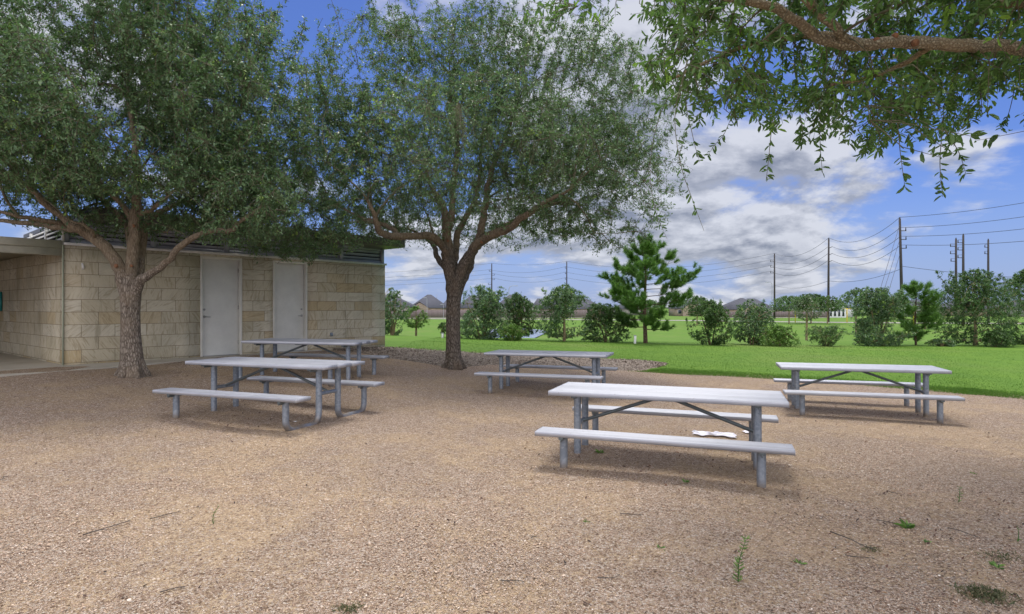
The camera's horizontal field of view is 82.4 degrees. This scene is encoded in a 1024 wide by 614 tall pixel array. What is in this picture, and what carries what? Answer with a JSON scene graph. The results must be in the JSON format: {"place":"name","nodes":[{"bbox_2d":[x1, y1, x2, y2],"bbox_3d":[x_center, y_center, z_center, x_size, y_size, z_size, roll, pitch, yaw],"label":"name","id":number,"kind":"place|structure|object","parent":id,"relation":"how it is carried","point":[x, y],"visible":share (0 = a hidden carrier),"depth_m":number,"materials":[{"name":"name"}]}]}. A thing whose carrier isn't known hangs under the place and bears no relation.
{"place":"outdoors","nodes":[
{"label":"outdoors","id":0,"kind":"place"},
{"bbox_2d":[0,350,321,376],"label":"pavement","id":1,"kind":"structure","parent":0,"point":[10,362],"depth_m":12.03,"materials":[{"name":"concrete"}]},
{"bbox_2d":[385,293,415,316],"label":"house","id":2,"kind":"structure","parent":0,"point":[410,305],"depth_m":190.00,"materials":[{"name":"grey brick"}]},
{"bbox_2d":[414,295,445,309],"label":"house","id":3,"kind":"structure","parent":0,"point":[430,302],"depth_m":201.36,"materials":[{"name":"beige brick"}]},
{"bbox_2d":[0,350,1023,613],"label":"gravel ground","id":4,"kind":"structure","parent":0,"point":[694,564],"depth_m":5.06,"materials":[{"name":"beige gravel"}]},
{"bbox_2d":[82,520,130,534],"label":"fallen twig","id":5,"kind":"object","parent":4,"relation":"on","point":[104,528],"visible":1,"depth_m":4.30,"materials":[{"name":"brown wood"}]},
{"bbox_2d":[0,0,320,378],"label":"oak tree","id":6,"kind":"object","parent":4,"relation":"on","point":[233,164],"visible":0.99,"depth_m":9.95,"materials":[{"name":"green plant"}]},
{"bbox_2d":[160,586,185,591],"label":"fallen twig","id":7,"kind":"object","parent":4,"relation":"on","point":[173,588],"visible":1,"depth_m":3.46,"materials":[{"name":"brown wood"}]},
{"bbox_2d":[0,207,404,364],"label":"restroom building","id":8,"kind":"structure","parent":4,"relation":"on","point":[59,300],"depth_m":13.73,"materials":[{"name":"stone"}]},
{"bbox_2d":[200,256,241,356],"bbox_3d":[-6.999,0.002,14.019,0.220,2.347,0.960,0,0,41],"label":"door","id":9,"kind":"structure","parent":8,"relation":"in","point":[220,277],"depth_m":14.02,"materials":[{"name":"paint"}]},
{"bbox_2d":[273,260,306,351],"bbox_3d":[-5.850,0.002,15.322,0.220,2.347,0.942,0,0,41],"label":"door","id":10,"kind":"structure","parent":8,"relation":"in","point":[289,278],"depth_m":15.33,"materials":[{"name":"paint"}]},
{"bbox_2d":[152,357,384,430],"bbox_3d":[-3.421,1.251,8.435,2.446,0.928,1.918,0,-1,21],"label":"picnic table","id":11,"kind":"object","parent":4,"relation":"on","point":[318,366],"visible":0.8,"depth_m":8.19,"materials":[{"name":"metal"}]},
{"bbox_2d":[239,338,388,386],"bbox_3d":[-3.969,1.131,11.509,2.446,0.928,1.918,0,0,15],"label":"picnic table","id":12,"kind":"object","parent":4,"relation":"on","point":[347,343],"visible":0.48,"depth_m":11.46,"materials":[{"name":"metal"}]},
{"bbox_2d":[331,599,365,613],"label":"weed","id":13,"kind":"object","parent":4,"relation":"on","point":[347,608],"visible":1,"depth_m":3.27,"materials":[{"name":"green plant"}]},
{"bbox_2d":[333,346,667,370],"bbox_3d":[-0.327,1.438,16.406,9.704,0.562,2.875,0,0,-5],"label":"mulch bed","id":14,"kind":"object","parent":4,"relation":"on","point":[469,362],"visible":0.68,"depth_m":15.91,"materials":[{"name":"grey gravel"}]},
{"bbox_2d":[226,0,694,369],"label":"oak tree","id":15,"kind":"object","parent":14,"relation":"on","point":[476,109],"visible":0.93,"depth_m":13.37,"materials":[{"name":"green plant"}]},
{"bbox_2d":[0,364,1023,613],"bbox_3d":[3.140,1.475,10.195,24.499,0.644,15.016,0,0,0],"label":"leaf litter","id":16,"kind":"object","parent":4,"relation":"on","point":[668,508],"visible":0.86,"depth_m":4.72,"materials":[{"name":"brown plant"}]},
{"bbox_2d":[474,350,617,399],"bbox_3d":[0.744,1.400,11.733,2.446,0.958,1.918,0,0,19],"label":"picnic table","id":17,"kind":"object","parent":4,"relation":"on","point":[595,368],"visible":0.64,"depth_m":11.54,"materials":[{"name":"metal"}]},
{"bbox_2d":[535,382,794,487],"bbox_3d":[1.710,1.426,6.554,2.446,0.958,1.918,0,-1,20],"label":"picnic table","id":18,"kind":"object","parent":4,"relation":"on","point":[755,445],"visible":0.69,"depth_m":6.21,"materials":[{"name":"metal"}]},
{"bbox_2d":[692,430,736,437],"bbox_3d":[2.682,1.679,7.764,0.569,0.042,0.259,0,0,17],"label":"cloth","id":19,"kind":"object","parent":4,"relation":"on","point":[716,433],"visible":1,"depth_m":7.73,"materials":[{"name":"white fabric"}]},
{"bbox_2d":[732,536,749,581],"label":"weed","id":20,"kind":"object","parent":4,"relation":"on","point":[737,564],"visible":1,"depth_m":3.60,"materials":[{"name":"green plant"}]},
{"bbox_2d":[524,0,1023,237],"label":"oak tree","id":21,"kind":"object","parent":4,"relation":"on","point":[965,52],"visible":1,"depth_m":5.17,"materials":[{"name":"green plant"}]},
{"bbox_2d":[830,531,874,549],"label":"fallen twig","id":22,"kind":"object","parent":4,"relation":"on","point":[852,540],"visible":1,"depth_m":4.21,"materials":[{"name":"brown wood"}]},
{"bbox_2d":[773,362,964,423],"bbox_3d":[5.897,1.501,10.007,2.446,0.958,1.918,0,0,19],"label":"picnic table","id":23,"kind":"object","parent":4,"relation":"on","point":[795,394],"visible":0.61,"depth_m":9.75,"materials":[{"name":"metal"}]},
{"bbox_2d":[857,544,881,553],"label":"weed","id":24,"kind":"object","parent":4,"relation":"on","point":[864,548],"visible":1,"depth_m":4.08,"materials":[{"name":"green plant"}]},
{"bbox_2d":[893,519,914,528],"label":"weed","id":25,"kind":"object","parent":4,"relation":"on","point":[904,525],"visible":1,"depth_m":4.51,"materials":[{"name":"green plant"}]},
{"bbox_2d":[948,581,1021,608],"bbox_3d":[2.787,1.690,3.443,0.398,0.052,0.298,0,0,0],"label":"weed","id":26,"kind":"object","parent":4,"relation":"on","point":[979,591],"visible":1,"depth_m":3.45,"materials":[{"name":"green plant"}]},
{"bbox_2d":[988,561,1004,568],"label":"weed","id":27,"kind":"object","parent":4,"relation":"on","point":[992,563],"visible":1,"depth_m":3.83,"materials":[{"name":"green plant"}]},
{"bbox_2d":[976,546,1023,566],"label":"weed","id":28,"kind":"object","parent":4,"relation":"on","point":[1008,558],"visible":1,"depth_m":3.98,"materials":[{"name":"green plant"}]},
{"bbox_2d":[0,0,1023,306],"label":"sky","id":29,"kind":"structure","parent":0,"point":[743,215],"materials":[{"name":"blue"}]},
{"bbox_2d":[495,295,538,316],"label":"house","id":30,"kind":"structure","parent":0,"point":[503,301],"depth_m":198.28,"materials":[{"name":"grey brick"}]},
{"bbox_2d":[492,329,544,337],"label":"pond","id":31,"kind":"structure","parent":0,"point":[535,335],"depth_m":68.75,"materials":[{"name":"blue liquid"}]},
{"bbox_2d":[534,298,601,314],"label":"house","id":32,"kind":"structure","parent":0,"point":[578,308],"depth_m":207.77,"materials":[{"name":"beige brick"}]},
{"bbox_2d":[614,304,648,314],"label":"house","id":33,"kind":"structure","parent":0,"point":[622,308],"depth_m":230.50,"materials":[{"name":"grey brick"}]},
{"bbox_2d":[667,299,725,315],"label":"house","id":34,"kind":"structure","parent":0,"point":[675,311],"depth_m":210.50,"materials":[{"name":"beige brick"}]},
{"bbox_2d":[385,307,1023,398],"bbox_3d":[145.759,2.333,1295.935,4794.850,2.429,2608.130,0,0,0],"label":"lawn","id":35,"kind":"structure","parent":0,"point":[677,334],"depth_m":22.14,"materials":[{"name":"green plant"}]},
{"bbox_2d":[385,287,410,335],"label":"shrub","id":36,"kind":"object","parent":35,"relation":"on","point":[389,328],"visible":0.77,"depth_m":28.93,"materials":[{"name":"green plant"}]},
{"bbox_2d":[402,305,429,335],"bbox_3d":[-5.092,0.810,30.951,1.573,1.751,1.326,0,0,-24],"label":"young tree","id":37,"kind":"object","parent":35,"relation":"on","point":[418,323],"visible":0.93,"depth_m":30.84,"materials":[{"name":"green plant"}]},
{"bbox_2d":[437,322,445,337],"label":"shrub","id":38,"kind":"object","parent":35,"relation":"on","point":[441,325],"visible":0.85,"depth_m":27.90,"materials":[{"name":"green plant"}]},
{"bbox_2d":[460,296,481,309],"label":"house","id":39,"kind":"structure","parent":35,"relation":"on","point":[465,306],"depth_m":201.44,"materials":[{"name":"beige brick"}]},
{"bbox_2d":[460,284,512,339],"bbox_3d":[-1.331,0.274,27.439,2.733,2.761,2.811,0,0,0],"label":"shrub","id":40,"kind":"object","parent":35,"relation":"on","point":[486,306],"visible":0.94,"depth_m":27.22,"materials":[{"name":"green plant"}]},
{"bbox_2d":[488,263,494,291],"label":"power pole","id":41,"kind":"object","parent":35,"relation":"on","point":[491,278],"visible":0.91,"depth_m":204.82,"materials":[{"name":"wood"}]},
{"bbox_2d":[386,310,613,317],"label":"board fence","id":42,"kind":"object","parent":35,"relation":"on","point":[439,314],"visible":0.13,"depth_m":171.98,"materials":[{"name":"wood"}]},
{"bbox_2d":[497,322,530,340],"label":"shrub","id":43,"kind":"object","parent":35,"relation":"on","point":[513,331],"visible":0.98,"depth_m":26.30,"materials":[{"name":"green plant"}]},
{"bbox_2d":[495,292,541,337],"bbox_3d":[0.391,0.504,28.540,2.190,2.471,2.390,0,0,-44],"label":"shrub","id":44,"kind":"object","parent":35,"relation":"on","point":[519,308],"visible":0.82,"depth_m":28.19,"materials":[{"name":"green plant"}]},
{"bbox_2d":[525,282,590,340],"bbox_3d":[2.197,0.348,27.414,3.167,2.851,2.946,0,0,0],"label":"shrub","id":45,"kind":"object","parent":35,"relation":"on","point":[567,298],"visible":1,"depth_m":27.28,"materials":[{"name":"green plant"}]},
{"bbox_2d":[576,302,632,342],"bbox_3d":[4.472,0.780,27.992,2.688,2.084,2.450,0,0,0],"label":"shrub","id":46,"kind":"object","parent":35,"relation":"on","point":[596,314],"visible":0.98,"depth_m":27.68,"materials":[{"name":"green plant"}]},
{"bbox_2d":[595,233,702,342],"bbox_3d":[5.964,-0.814,27.437,5.308,5.325,4.564,0,0,38],"label":"pine tree","id":47,"kind":"object","parent":35,"relation":"on","point":[631,301],"visible":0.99,"depth_m":27.15,"materials":[{"name":"green plant"}]},
{"bbox_2d":[640,299,663,316],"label":"distant tree","id":48,"kind":"object","parent":35,"relation":"on","point":[654,306],"visible":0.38,"depth_m":119.29,"materials":[{"name":"green plant"}]},
{"bbox_2d":[681,295,706,324],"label":"distant tree","id":49,"kind":"object","parent":35,"relation":"on","point":[698,299],"visible":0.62,"depth_m":109.60,"materials":[{"name":"green plant"}]},
{"bbox_2d":[685,298,735,344],"bbox_3d":[8.953,0.721,26.452,2.250,2.274,2.190,0,0,0],"label":"shrub","id":50,"kind":"object","parent":35,"relation":"on","point":[717,310],"visible":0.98,"depth_m":26.12,"materials":[{"name":"green plant"}]},
{"bbox_2d":[726,299,777,344],"bbox_3d":[11.409,0.764,27.504,2.360,2.298,2.044,0,0,0],"label":"shrub","id":51,"kind":"object","parent":35,"relation":"on","point":[755,318],"visible":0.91,"depth_m":27.35,"materials":[{"name":"green plant"}]},
{"bbox_2d":[770,253,775,318],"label":"power pole","id":52,"kind":"object","parent":35,"relation":"on","point":[774,314],"visible":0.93,"depth_m":166.81,"materials":[{"name":"wood"}]},
{"bbox_2d":[568,253,773,267],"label":"power line","id":53,"kind":"object","parent":52,"relation":"attached to","point":[686,266],"visible":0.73,"depth_m":175.28,"materials":[{"name":"metal"}]},
{"bbox_2d":[723,312,826,317],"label":"board fence","id":54,"kind":"object","parent":35,"relation":"on","point":[784,315],"visible":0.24,"depth_m":177.98,"materials":[{"name":"wood"}]},
{"bbox_2d":[754,325,800,345],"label":"shrub","id":55,"kind":"object","parent":35,"relation":"on","point":[780,332],"visible":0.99,"depth_m":25.76,"materials":[{"name":"green plant"}]},
{"bbox_2d":[768,295,811,323],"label":"distant tree","id":56,"kind":"object","parent":35,"relation":"on","point":[781,303],"visible":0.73,"depth_m":117.36,"materials":[{"name":"green plant"}]},
{"bbox_2d":[787,295,826,339],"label":"flowering sapling","id":57,"kind":"object","parent":35,"relation":"on","point":[806,302],"visible":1,"depth_m":43.92,"materials":[{"name":"green plant"}]},
{"bbox_2d":[788,293,829,322],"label":"distant tree","id":58,"kind":"object","parent":35,"relation":"on","point":[813,296],"visible":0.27,"depth_m":119.23,"materials":[{"name":"green plant"}]},
{"bbox_2d":[804,324,850,345],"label":"shrub","id":59,"kind":"object","parent":35,"relation":"on","point":[824,335],"visible":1,"depth_m":25.80,"materials":[{"name":"green plant"}]},
{"bbox_2d":[810,295,845,323],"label":"distant tree","id":60,"kind":"object","parent":35,"relation":"on","point":[829,303],"visible":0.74,"depth_m":115.12,"materials":[{"name":"green plant"}]},
{"bbox_2d":[827,238,831,321],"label":"power pole","id":61,"kind":"object","parent":35,"relation":"on","point":[828,280],"visible":0.86,"depth_m":128.54,"materials":[{"name":"wood"}]},
{"bbox_2d":[836,287,871,331],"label":"distant tree","id":62,"kind":"object","parent":35,"relation":"on","point":[855,292],"visible":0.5,"depth_m":74.78,"materials":[{"name":"green plant"}]},
{"bbox_2d":[849,286,919,346],"bbox_3d":[16.516,0.469,26.582,2.916,2.848,2.514,0,0,0],"label":"shrub","id":63,"kind":"object","parent":35,"relation":"on","point":[879,313],"visible":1,"depth_m":26.13,"materials":[{"name":"green plant"}]},
{"bbox_2d":[899,217,906,326],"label":"power pole","id":64,"kind":"object","parent":35,"relation":"on","point":[900,259],"visible":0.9,"depth_m":97.86,"materials":[{"name":"wood"}]},
{"bbox_2d":[906,217,1019,227],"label":"power line","id":65,"kind":"object","parent":64,"relation":"attached to","point":[966,223],"visible":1,"depth_m":88.80,"materials":[{"name":"metal"}]},
{"bbox_2d":[909,203,1020,216],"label":"power line","id":66,"kind":"object","parent":64,"relation":"attached to","point":[964,211],"visible":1,"depth_m":88.48,"materials":[{"name":"metal"}]},
{"bbox_2d":[933,229,1019,235],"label":"power line","id":67,"kind":"object","parent":64,"relation":"attached to","point":[974,233],"visible":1,"depth_m":87.88,"materials":[{"name":"metal"}]},
{"bbox_2d":[963,241,1021,244],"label":"power line","id":68,"kind":"object","parent":64,"relation":"attached to","point":[991,243],"visible":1,"depth_m":85.70,"materials":[{"name":"metal"}]},
{"bbox_2d":[894,278,945,344],"bbox_3d":[18.604,0.281,26.980,2.081,3.275,2.581,0,0,0],"label":"pine tree","id":69,"kind":"object","parent":35,"relation":"on","point":[926,316],"visible":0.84,"depth_m":26.65,"materials":[{"name":"green plant"}]},
{"bbox_2d":[906,299,945,328],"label":"distant tree","id":70,"kind":"object","parent":35,"relation":"on","point":[920,307],"visible":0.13,"depth_m":90.03,"materials":[{"name":"green plant"}]},
{"bbox_2d":[924,338,956,346],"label":"shrub","id":71,"kind":"object","parent":35,"relation":"on","point":[942,342],"visible":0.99,"depth_m":25.90,"materials":[{"name":"green plant"}]},
{"bbox_2d":[950,238,957,322],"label":"power pole","id":72,"kind":"object","parent":35,"relation":"on","point":[955,253],"visible":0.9,"depth_m":117.90,"materials":[{"name":"wood"}]},
{"bbox_2d":[957,234,964,324],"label":"power pole","id":73,"kind":"object","parent":35,"relation":"on","point":[963,260],"visible":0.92,"depth_m":111.87,"materials":[{"name":"wood"}]},
{"bbox_2d":[916,267,1023,345],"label":"tree","id":74,"kind":"object","parent":35,"relation":"on","point":[974,303],"visible":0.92,"depth_m":26.68,"materials":[{"name":"green plant"}]},
{"bbox_2d":[984,239,989,319],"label":"power pole","id":75,"kind":"object","parent":35,"relation":"on","point":[987,247],"visible":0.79,"depth_m":121.92,"materials":[{"name":"wood"}]},
{"bbox_2d":[979,330,1018,346],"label":"shrub","id":76,"kind":"object","parent":35,"relation":"on","point":[1003,338],"visible":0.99,"depth_m":25.31,"materials":[{"name":"green plant"}]},
{"bbox_2d":[988,268,1023,344],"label":"tree","id":77,"kind":"object","parent":35,"relation":"on","point":[1018,278],"visible":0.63,"depth_m":28.35,"materials":[{"name":"green plant"}]},
{"bbox_2d":[397,318,1018,323],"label":"road","id":78,"kind":"structure","parent":0,"point":[704,320],"depth_m":133.66,"materials":[{"name":"grey asphalt"}]},
{"bbox_2d":[723,298,759,311],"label":"house","id":79,"kind":"structure","parent":0,"point":[731,306],"depth_m":217.28,"materials":[{"name":"beige brick"}]},
{"bbox_2d":[746,298,775,311],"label":"house","id":80,"kind":"structure","parent":0,"point":[757,301],"depth_m":231.40,"materials":[{"name":"grey brick"}]},
{"bbox_2d":[812,301,853,317],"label":"house","id":81,"kind":"structure","parent":0,"point":[840,314],"depth_m":184.00,"materials":[{"name":"white"}]},
{"bbox_2d":[884,300,939,316],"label":"house","id":82,"kind":"structure","parent":0,"point":[913,301],"depth_m":203.87,"materials":[{"name":"grey brick"}]},
{"bbox_2d":[942,301,996,315],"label":"house","id":83,"kind":"structure","parent":0,"point":[949,303],"depth_m":211.78,"materials":[{"name":"beige brick"}]},
{"bbox_2d":[991,302,1023,316],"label":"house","id":84,"kind":"structure","parent":0,"point":[1011,310],"depth_m":202.39,"materials":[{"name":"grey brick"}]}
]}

